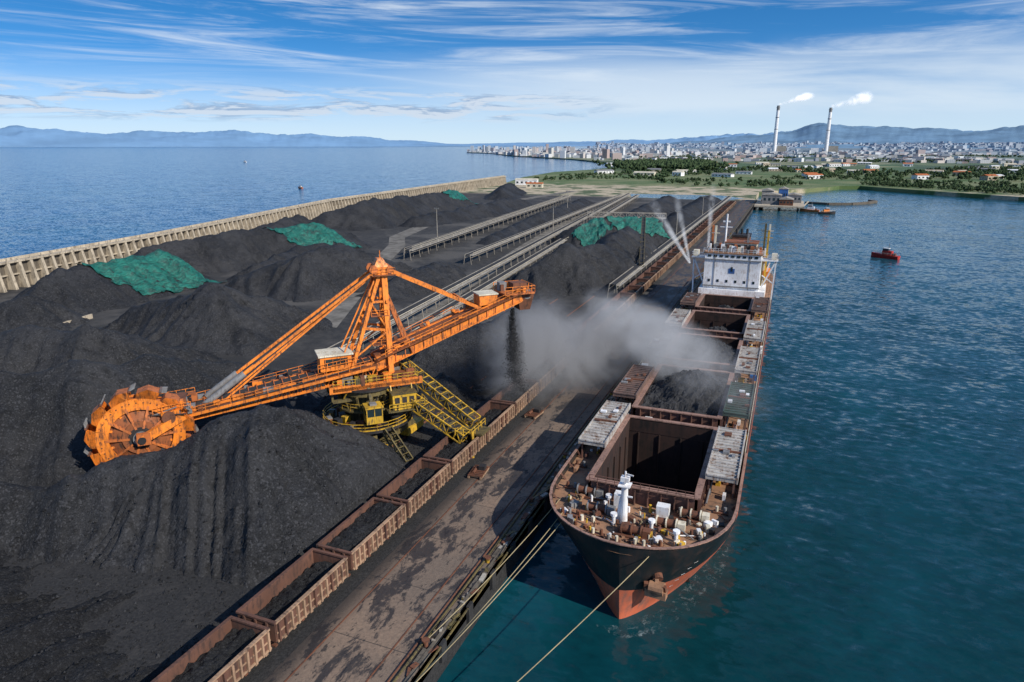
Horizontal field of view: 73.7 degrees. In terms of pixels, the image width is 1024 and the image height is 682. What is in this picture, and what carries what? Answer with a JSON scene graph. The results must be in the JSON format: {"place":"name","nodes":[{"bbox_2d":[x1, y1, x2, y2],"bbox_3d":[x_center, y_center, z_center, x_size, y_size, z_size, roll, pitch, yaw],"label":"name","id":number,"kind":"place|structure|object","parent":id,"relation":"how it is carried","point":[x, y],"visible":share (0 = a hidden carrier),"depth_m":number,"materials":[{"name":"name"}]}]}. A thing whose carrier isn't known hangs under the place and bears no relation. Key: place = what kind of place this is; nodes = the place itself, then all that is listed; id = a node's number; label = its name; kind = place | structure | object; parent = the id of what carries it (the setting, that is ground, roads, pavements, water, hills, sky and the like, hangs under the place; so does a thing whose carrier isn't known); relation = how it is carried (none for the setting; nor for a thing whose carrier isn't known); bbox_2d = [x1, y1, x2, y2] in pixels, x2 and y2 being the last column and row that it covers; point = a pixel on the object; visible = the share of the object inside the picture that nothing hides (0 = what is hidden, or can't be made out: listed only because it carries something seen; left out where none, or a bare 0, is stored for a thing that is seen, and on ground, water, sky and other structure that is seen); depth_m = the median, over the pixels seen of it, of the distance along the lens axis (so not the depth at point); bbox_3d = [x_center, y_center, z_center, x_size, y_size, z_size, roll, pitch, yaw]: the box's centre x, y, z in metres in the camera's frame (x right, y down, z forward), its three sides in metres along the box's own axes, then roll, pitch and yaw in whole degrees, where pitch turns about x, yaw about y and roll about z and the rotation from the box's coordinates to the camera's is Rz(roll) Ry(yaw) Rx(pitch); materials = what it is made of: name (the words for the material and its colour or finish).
{"place":"outdoors","nodes":[
{"label":"outdoors","id":0,"kind":"place"},
{"bbox_2d":[0,125,559,146],"bbox_3d":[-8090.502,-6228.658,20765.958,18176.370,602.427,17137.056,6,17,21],"label":"distant hills","id":1,"kind":"structure","parent":0,"point":[16,136],"depth_m":19532.13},
{"bbox_2d":[324,191,575,327],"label":"dirt road","id":2,"kind":"structure","parent":0,"point":[390,251],"depth_m":291.49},
{"bbox_2d":[401,198,614,323],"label":"dirt road","id":3,"kind":"structure","parent":0,"point":[418,316],"depth_m":225.57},
{"bbox_2d":[0,146,1023,681],"bbox_3d":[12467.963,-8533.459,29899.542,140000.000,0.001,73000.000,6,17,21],"label":"sea water","id":4,"kind":"structure","parent":0,"point":[876,532],"depth_m":118.17,"materials":[{"name":"liquid"}]},
{"bbox_2d":[549,214,778,618],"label":"bulk carrier ship","id":5,"kind":"object","parent":4,"relation":"on","point":[656,460],"visible":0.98,"depth_m":97.47,"materials":[{"name":"black metal"}]},
{"bbox_2d":[754,186,808,211],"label":"pier terminal","id":6,"kind":"object","parent":4,"relation":"in","point":[782,198],"visible":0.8,"depth_m":538.54,"materials":[{"name":"concrete"}]},
{"bbox_2d":[800,205,819,211],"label":"orange workboat","id":7,"kind":"object","parent":4,"relation":"on","point":[811,209],"visible":0.98,"depth_m":518.61,"materials":[{"name":"black metal"}]},
{"bbox_2d":[818,205,835,213],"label":"orange workboat","id":8,"kind":"object","parent":4,"relation":"on","point":[826,211],"visible":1,"depth_m":502.41,"materials":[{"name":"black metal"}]},
{"bbox_2d":[805,200,877,204],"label":"breakwater","id":9,"kind":"object","parent":4,"relation":"in","point":[854,203],"visible":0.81,"depth_m":583.02,"materials":[{"name":"concrete"}]},
{"bbox_2d":[871,244,900,259],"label":"red tugboat","id":10,"kind":"object","parent":4,"relation":"on","point":[886,253],"visible":0.99,"depth_m":306.04,"materials":[{"name":"paint"}]},
{"bbox_2d":[0,146,1023,681],"bbox_3d":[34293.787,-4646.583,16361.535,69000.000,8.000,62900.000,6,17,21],"label":"ground","id":11,"kind":"structure","parent":0,"point":[300,352],"depth_m":146.95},
{"bbox_2d":[0,294,89,331],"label":"coal pile","id":12,"kind":"object","parent":11,"relation":"on","point":[23,310],"visible":0.79,"depth_m":171.84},
{"bbox_2d":[63,314,92,322],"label":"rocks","id":13,"kind":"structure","parent":11,"relation":"on","point":[89,316],"depth_m":182.69,"materials":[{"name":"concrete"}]},
{"bbox_2d":[0,548,170,681],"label":"coal pile","id":14,"kind":"object","parent":11,"relation":"on","point":[59,662],"visible":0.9,"depth_m":62.96,"materials":[{"name":"stone"}]},
{"bbox_2d":[11,259,216,315],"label":"coal pile","id":15,"kind":"object","parent":11,"relation":"on","point":[84,290],"visible":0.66,"depth_m":194.95,"materials":[{"name":"stone"}]},
{"bbox_2d":[75,249,222,294],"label":"green tarpaulin","id":16,"kind":"object","parent":15,"relation":"on","point":[131,270],"visible":0.97,"depth_m":215.51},
{"bbox_2d":[0,324,228,373],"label":"coal pile","id":17,"kind":"object","parent":11,"relation":"on","point":[26,349],"visible":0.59,"depth_m":127.25,"materials":[{"name":"stone"}]},
{"bbox_2d":[0,354,327,486],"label":"coal pile","id":18,"kind":"object","parent":11,"relation":"on","point":[45,414],"visible":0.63,"depth_m":99.26,"materials":[{"name":"stone"}]},
{"bbox_2d":[0,404,412,587],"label":"coal pile","id":19,"kind":"object","parent":11,"relation":"on","point":[239,466],"visible":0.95,"depth_m":80.00,"materials":[{"name":"stone"}]},
{"bbox_2d":[102,282,332,355],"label":"coal pile","id":20,"kind":"object","parent":11,"relation":"on","point":[218,319],"visible":0.85,"depth_m":160.93,"materials":[{"name":"stone"}]},
{"bbox_2d":[0,372,501,681],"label":"coal lumps","id":21,"kind":"object","parent":11,"relation":"on","point":[22,597],"visible":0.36,"depth_m":74.19,"materials":[{"name":"stone"}]},
{"bbox_2d":[133,228,371,274],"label":"coal pile","id":22,"kind":"object","parent":11,"relation":"on","point":[233,250],"visible":0.62,"depth_m":259.57,"materials":[{"name":"stone"}]},
{"bbox_2d":[263,222,361,247],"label":"green tarpaulin","id":23,"kind":"object","parent":22,"relation":"on","point":[321,233],"visible":0.88,"depth_m":287.99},
{"bbox_2d":[0,175,505,289],"bbox_3d":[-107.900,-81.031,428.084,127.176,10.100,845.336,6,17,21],"label":"wall","id":24,"kind":"structure","parent":11,"relation":"on","point":[66,251],"depth_m":267.55,"materials":[{"name":"concrete"}]},
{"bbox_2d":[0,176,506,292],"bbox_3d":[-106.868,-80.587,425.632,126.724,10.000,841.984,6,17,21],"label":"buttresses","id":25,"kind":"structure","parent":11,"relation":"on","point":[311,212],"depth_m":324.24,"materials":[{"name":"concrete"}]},
{"bbox_2d":[255,214,315,228],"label":"coal pile","id":26,"kind":"object","parent":11,"relation":"on","point":[285,222],"visible":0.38,"depth_m":348.25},
{"bbox_2d":[226,242,345,281],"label":"coal pile","id":27,"kind":"object","parent":11,"relation":"on","point":[296,250],"visible":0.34,"depth_m":250.07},
{"bbox_2d":[83,250,534,464],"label":"bucket wheel reclaimer","id":28,"kind":"object","parent":11,"relation":"on","point":[371,400],"visible":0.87,"depth_m":101.31,"materials":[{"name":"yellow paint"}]},
{"bbox_2d":[500,308,536,395],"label":"falling coal","id":29,"kind":"object","parent":28,"relation":"attached to","point":[514,341],"visible":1,"depth_m":116.22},
{"bbox_2d":[225,245,412,302],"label":"coal pile","id":30,"kind":"object","parent":11,"relation":"on","point":[323,273],"visible":0.77,"depth_m":213.84,"materials":[{"name":"stone"}]},
{"bbox_2d":[311,192,475,230],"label":"coal pile","id":31,"kind":"object","parent":11,"relation":"on","point":[373,213],"visible":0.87,"depth_m":396.58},
{"bbox_2d":[441,189,476,203],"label":"green tarpaulin","id":32,"kind":"object","parent":31,"relation":"on","point":[453,194],"visible":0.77,"depth_m":512.71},
{"bbox_2d":[312,372,504,428],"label":"coal pile","id":33,"kind":"object","parent":11,"relation":"on","point":[469,395],"visible":0.31,"depth_m":124.66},
{"bbox_2d":[354,261,466,301],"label":"coal pile","id":34,"kind":"object","parent":11,"relation":"on","point":[441,275],"visible":0.74,"depth_m":221.68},
{"bbox_2d":[397,198,532,227],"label":"coal pile","id":35,"kind":"object","parent":11,"relation":"on","point":[497,208],"visible":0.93,"depth_m":433.39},
{"bbox_2d":[328,192,631,352],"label":"belt conveyor","id":36,"kind":"object","parent":11,"relation":"on","point":[427,301],"visible":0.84,"depth_m":215.97,"materials":[{"name":"metal"}]},
{"bbox_2d":[244,216,722,676],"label":"railway track","id":37,"kind":"structure","parent":11,"relation":"on","point":[273,644],"depth_m":82.37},
{"bbox_2d":[151,616,271,681],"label":"freight wagon","id":38,"kind":"object","parent":37,"relation":"on","point":[232,649],"visible":1,"depth_m":59.28,"materials":[{"name":"brown metal"}]},
{"bbox_2d":[236,548,348,642],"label":"freight wagon","id":39,"kind":"object","parent":37,"relation":"on","point":[283,604],"visible":0.89,"depth_m":67.73,"materials":[{"name":"brown metal"}]},
{"bbox_2d":[316,497,405,570],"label":"freight wagon","id":40,"kind":"object","parent":37,"relation":"on","point":[359,536],"visible":0.94,"depth_m":77.73,"materials":[{"name":"brown metal"}]},
{"bbox_2d":[376,458,450,516],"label":"freight wagon","id":41,"kind":"object","parent":37,"relation":"on","point":[416,485],"visible":0.83,"depth_m":89.66,"materials":[{"name":"brown metal"}]},
{"bbox_2d":[423,433,485,474],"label":"freight wagon","id":42,"kind":"object","parent":37,"relation":"on","point":[455,455],"visible":0.74,"depth_m":98.96,"materials":[{"name":"brown metal"}]},
{"bbox_2d":[465,400,514,440],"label":"freight wagon","id":43,"kind":"object","parent":37,"relation":"on","point":[497,416],"visible":0.69,"depth_m":112.26,"materials":[{"name":"brown metal"}]},
{"bbox_2d":[491,379,538,413],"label":"freight wagon","id":44,"kind":"object","parent":37,"relation":"on","point":[519,401],"visible":0.6,"depth_m":120.47,"materials":[{"name":"black metal"}]},
{"bbox_2d":[517,361,558,391],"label":"freight wagon","id":45,"kind":"object","parent":37,"relation":"on","point":[542,374],"visible":0.76,"depth_m":131.64,"materials":[{"name":"black metal"}]},
{"bbox_2d":[538,345,575,371],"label":"freight wagon","id":46,"kind":"object","parent":37,"relation":"on","point":[563,356],"visible":0.75,"depth_m":142.85,"materials":[{"name":"black metal"}]},
{"bbox_2d":[587,310,615,329],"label":"freight wagon","id":47,"kind":"object","parent":37,"relation":"on","point":[607,318],"visible":0.83,"depth_m":174.16,"materials":[{"name":"black metal"}]},
{"bbox_2d":[599,301,625,318],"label":"freight wagon","id":48,"kind":"object","parent":37,"relation":"on","point":[618,307],"visible":0.61,"depth_m":186.51,"materials":[{"name":"black metal"}]},
{"bbox_2d":[610,292,634,308],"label":"freight wagon","id":49,"kind":"object","parent":37,"relation":"on","point":[628,299],"visible":0.56,"depth_m":198.09,"materials":[{"name":"black metal"}]},
{"bbox_2d":[620,285,642,299],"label":"freight wagon","id":50,"kind":"object","parent":37,"relation":"on","point":[637,291],"visible":0.56,"depth_m":208.04,"materials":[{"name":"black metal"}]},
{"bbox_2d":[629,278,650,291],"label":"freight wagon","id":51,"kind":"object","parent":37,"relation":"on","point":[645,283],"visible":0.56,"depth_m":219.76,"materials":[{"name":"black metal"}]},
{"bbox_2d":[637,272,656,284],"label":"freight wagon","id":52,"kind":"object","parent":37,"relation":"on","point":[652,277],"visible":0.56,"depth_m":229.41,"materials":[{"name":"black metal"}]},
{"bbox_2d":[644,267,662,278],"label":"freight wagon","id":53,"kind":"object","parent":37,"relation":"on","point":[658,271],"visible":0.47,"depth_m":240.82,"materials":[{"name":"black metal"}]},
{"bbox_2d":[651,262,668,272],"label":"freight wagon","id":54,"kind":"object","parent":37,"relation":"on","point":[665,265],"visible":0.52,"depth_m":251.28,"materials":[{"name":"black metal"}]},
{"bbox_2d":[657,257,673,266],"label":"freight wagon","id":55,"kind":"object","parent":37,"relation":"on","point":[670,260],"visible":0.59,"depth_m":261.20,"materials":[{"name":"black metal"}]},
{"bbox_2d":[663,253,678,262],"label":"freight wagon","id":56,"kind":"object","parent":37,"relation":"on","point":[675,256],"visible":0.41,"depth_m":272.75,"materials":[{"name":"black metal"}]},
{"bbox_2d":[667,249,682,257],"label":"freight wagon","id":57,"kind":"object","parent":37,"relation":"on","point":[680,251],"visible":0.56,"depth_m":282.56,"materials":[{"name":"black metal"}]},
{"bbox_2d":[672,245,687,253],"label":"freight wagon","id":58,"kind":"object","parent":37,"relation":"on","point":[684,247],"visible":0.69,"depth_m":290.40,"materials":[{"name":"black metal"}]},
{"bbox_2d":[677,242,690,249],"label":"freight wagon","id":59,"kind":"object","parent":37,"relation":"on","point":[688,244],"visible":0.5,"depth_m":303.79,"materials":[{"name":"black metal"}]},
{"bbox_2d":[681,238,694,245],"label":"freight wagon","id":60,"kind":"object","parent":37,"relation":"on","point":[692,241],"visible":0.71,"depth_m":313.05,"materials":[{"name":"black metal"}]},
{"bbox_2d":[685,235,697,241],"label":"freight wagon","id":61,"kind":"object","parent":37,"relation":"on","point":[693,237],"visible":0.32,"depth_m":325.43,"materials":[{"name":"black metal"}]},
{"bbox_2d":[689,232,700,239],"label":"freight wagon","id":62,"kind":"object","parent":37,"relation":"on","point":[696,234],"visible":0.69,"depth_m":334.77,"materials":[{"name":"black metal"}]},
{"bbox_2d":[404,195,570,258],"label":"belt conveyor","id":63,"kind":"object","parent":11,"relation":"on","point":[438,240],"visible":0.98,"depth_m":354.19,"materials":[{"name":"metal"}]},
{"bbox_2d":[403,300,578,379],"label":"coal pile","id":64,"kind":"object","parent":11,"relation":"on","point":[478,350],"visible":0.66,"depth_m":142.45,"materials":[{"name":"stone"}]},
{"bbox_2d":[392,296,593,446],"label":"reclaimer rails","id":65,"kind":"object","parent":11,"relation":"on","point":[405,436],"depth_m":137.36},
{"bbox_2d":[483,183,526,199],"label":"coal pile","id":66,"kind":"object","parent":11,"relation":"on","point":[510,190],"visible":0.94,"depth_m":602.42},
{"bbox_2d":[378,195,638,346],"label":"belt conveyor","id":67,"kind":"object","parent":11,"relation":"on","point":[504,275],"visible":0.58,"depth_m":221.38,"materials":[{"name":"metal"}]},
{"bbox_2d":[263,200,756,681],"bbox_3d":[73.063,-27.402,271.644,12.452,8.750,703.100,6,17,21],"label":"quay","id":68,"kind":"structure","parent":11,"relation":"on","point":[402,603],"depth_m":81.38,"materials":[{"name":"concrete"}]},
{"bbox_2d":[467,463,488,479],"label":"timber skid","id":69,"kind":"object","parent":68,"relation":"on","point":[481,470],"visible":1,"depth_m":96.69,"materials":[{"name":"brown wood"}]},
{"bbox_2d":[416,523,560,681],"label":"mooring line","id":70,"kind":"object","parent":68,"relation":"attached to","point":[487,606],"visible":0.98,"depth_m":64.92,"materials":[{"name":"fabric"}]},
{"bbox_2d":[415,512,562,681],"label":"mooring line","id":71,"kind":"object","parent":68,"relation":"attached to","point":[485,605],"visible":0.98,"depth_m":65.42,"materials":[{"name":"fabric"}]},
{"bbox_2d":[429,499,559,637],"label":"mooring line","id":72,"kind":"object","parent":68,"relation":"attached to","point":[490,576],"visible":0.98,"depth_m":69.81,"materials":[{"name":"fabric"}]},
{"bbox_2d":[524,407,543,418],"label":"timber skid","id":73,"kind":"object","parent":68,"relation":"on","point":[536,412],"visible":1,"depth_m":117.67,"materials":[{"name":"brown wood"}]},
{"bbox_2d":[517,556,648,681],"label":"mooring line","id":74,"kind":"object","parent":68,"relation":"attached to","point":[578,624],"visible":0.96,"depth_m":61.55,"materials":[{"name":"fabric"}]},
{"bbox_2d":[476,198,597,244],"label":"coal pile","id":75,"kind":"object","parent":11,"relation":"on","point":[535,220],"visible":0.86,"depth_m":392.98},
{"bbox_2d":[464,194,623,264],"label":"belt conveyor","id":76,"kind":"object","parent":11,"relation":"on","point":[500,242],"visible":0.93,"depth_m":342.12,"materials":[{"name":"metal"}]},
{"bbox_2d":[495,226,663,299],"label":"coal pile","id":77,"kind":"object","parent":11,"relation":"on","point":[564,270],"visible":0.84,"depth_m":220.20,"materials":[{"name":"stone"}]},
{"bbox_2d":[545,217,685,247],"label":"coal pile","id":78,"kind":"object","parent":11,"relation":"on","point":[656,239],"visible":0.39,"depth_m":319.97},
{"bbox_2d":[572,217,612,245],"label":"green tarpaulin","id":79,"kind":"object","parent":78,"relation":"on","point":[586,231],"visible":0.92,"depth_m":316.51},
{"bbox_2d":[606,216,670,238],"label":"green tarpaulin","id":80,"kind":"object","parent":78,"relation":"on","point":[618,223],"visible":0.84,"depth_m":325.64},
{"bbox_2d":[587,211,666,222],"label":"conveyor gantry","id":81,"kind":"object","parent":11,"relation":"on","point":[641,213],"visible":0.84,"depth_m":374.88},
{"bbox_2d":[639,217,645,265],"bbox_3d":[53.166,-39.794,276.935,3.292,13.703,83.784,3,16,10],"label":"light pole","id":82,"kind":"object","parent":11,"relation":"on","point":[642,250],"visible":0.91,"depth_m":267.19,"materials":[{"name":"grey metal"}]},
{"bbox_2d":[619,195,685,219],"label":"coal pile","id":83,"kind":"object","parent":11,"relation":"on","point":[668,204],"visible":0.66,"depth_m":463.09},
{"bbox_2d":[592,157,738,170],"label":"pine forest","id":84,"kind":"object","parent":11,"relation":"on","point":[665,163],"visible":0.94,"depth_m":1268.38,"materials":[{"name":"green plant"}]},
{"bbox_2d":[607,195,732,297],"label":"belt conveyor","id":85,"kind":"object","parent":11,"relation":"on","point":[622,279],"visible":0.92,"depth_m":275.23,"materials":[{"name":"metal"}]},
{"bbox_2d":[660,195,725,230],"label":"coal pile","id":86,"kind":"object","parent":11,"relation":"on","point":[689,213],"visible":0.7,"depth_m":412.65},
{"bbox_2d":[467,141,1023,163],"bbox_3d":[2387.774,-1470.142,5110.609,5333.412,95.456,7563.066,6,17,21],"label":"distant city","id":87,"kind":"object","parent":11,"relation":"on","point":[625,151],"visible":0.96,"depth_m":3378.95},
{"bbox_2d":[759,105,786,151],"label":"power station chimney","id":88,"kind":"object","parent":11,"relation":"on","point":[780,148],"visible":0.96,"depth_m":3953.97,"materials":[{"name":"white paint"}]},
{"bbox_2d":[534,172,1023,194],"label":"shoreline bushes","id":89,"kind":"object","parent":11,"relation":"on","point":[992,187],"visible":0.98,"depth_m":807.51,"materials":[{"name":"green plant"}]},
{"bbox_2d":[804,174,822,178],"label":"warehouse","id":90,"kind":"structure","parent":11,"relation":"on","point":[815,176],"depth_m":943.20,"materials":[{"name":"white paint"}]},
{"bbox_2d":[620,153,1023,180],"bbox_3d":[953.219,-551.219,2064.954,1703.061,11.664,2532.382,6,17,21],"label":"tree belt","id":91,"kind":"object","parent":11,"relation":"on","point":[1004,170],"visible":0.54,"depth_m":1120.26,"materials":[{"name":"green plant"}]},
{"bbox_2d":[811,108,838,152],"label":"power station chimney","id":92,"kind":"object","parent":11,"relation":"on","point":[829,149],"visible":0.94,"depth_m":3944.37,"materials":[{"name":"white paint"}]},
{"bbox_2d":[911,174,928,178],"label":"warehouse","id":93,"kind":"structure","parent":11,"relation":"on","point":[920,176],"depth_m":926.49,"materials":[{"name":"white paint"}]},
{"bbox_2d":[979,174,998,179],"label":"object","id":94,"kind":"structure","parent":11,"relation":"on","point":[986,177],"depth_m":903.21,"materials":[{"name":"concrete"}]},
{"bbox_2d":[0,0,1023,143],"label":"sky","id":95,"kind":"structure","parent":0,"point":[439,71],"materials":[{"name":"blue"}]},
{"bbox_2d":[515,178,538,184],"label":"white warehouse","id":96,"kind":"structure","parent":0,"point":[520,181],"depth_m":798.82,"materials":[{"name":"paint"}]},
{"bbox_2d":[526,182,542,187],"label":"white warehouse","id":97,"kind":"structure","parent":0,"point":[534,184],"depth_m":744.28,"materials":[{"name":"beige paint"}]},
{"bbox_2d":[594,169,613,172],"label":"warehouse","id":98,"kind":"structure","parent":0,"point":[605,170],"depth_m":1130.68,"materials":[{"name":"white paint"}]},
{"bbox_2d":[633,171,655,175],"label":"warehouse","id":99,"kind":"structure","parent":0,"point":[649,173],"depth_m":1038.06,"materials":[{"name":"beige paint"}]},
{"bbox_2d":[672,171,684,175],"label":"warehouse","id":100,"kind":"structure","parent":0,"point":[681,173],"depth_m":1030.83,"materials":[{"name":"white paint"}]},
{"bbox_2d":[630,194,743,199],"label":"lagoon water","id":101,"kind":"structure","parent":0,"point":[694,197],"depth_m":619.92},
{"bbox_2d":[712,173,733,176],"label":"warehouse","id":102,"kind":"structure","parent":0,"point":[723,174],"depth_m":1002.04,"materials":[{"name":"white paint"}]},
{"bbox_2d":[477,131,972,145],"bbox_3d":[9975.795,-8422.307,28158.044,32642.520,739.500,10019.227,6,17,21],"label":"distant hills","id":103,"kind":"structure","parent":0,"point":[593,143],"depth_m":30096.97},
{"bbox_2d":[735,171,752,173],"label":"warehouse","id":104,"kind":"structure","parent":0,"point":[743,172],"depth_m":1091.68,"materials":[{"name":"white paint"}]},
{"bbox_2d":[635,123,1023,148],"bbox_3d":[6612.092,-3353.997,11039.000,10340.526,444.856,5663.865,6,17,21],"label":"green hills","id":105,"kind":"structure","parent":0,"point":[855,135],"depth_m":10801.93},
{"bbox_2d":[827,163,841,166],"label":"warehouse","id":106,"kind":"structure","parent":0,"point":[834,164],"depth_m":1475.42,"materials":[{"name":"white paint"}]},
{"bbox_2d":[857,162,871,164],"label":"warehouse","id":107,"kind":"structure","parent":0,"point":[864,163],"depth_m":1616.96,"materials":[{"name":"beige paint"}]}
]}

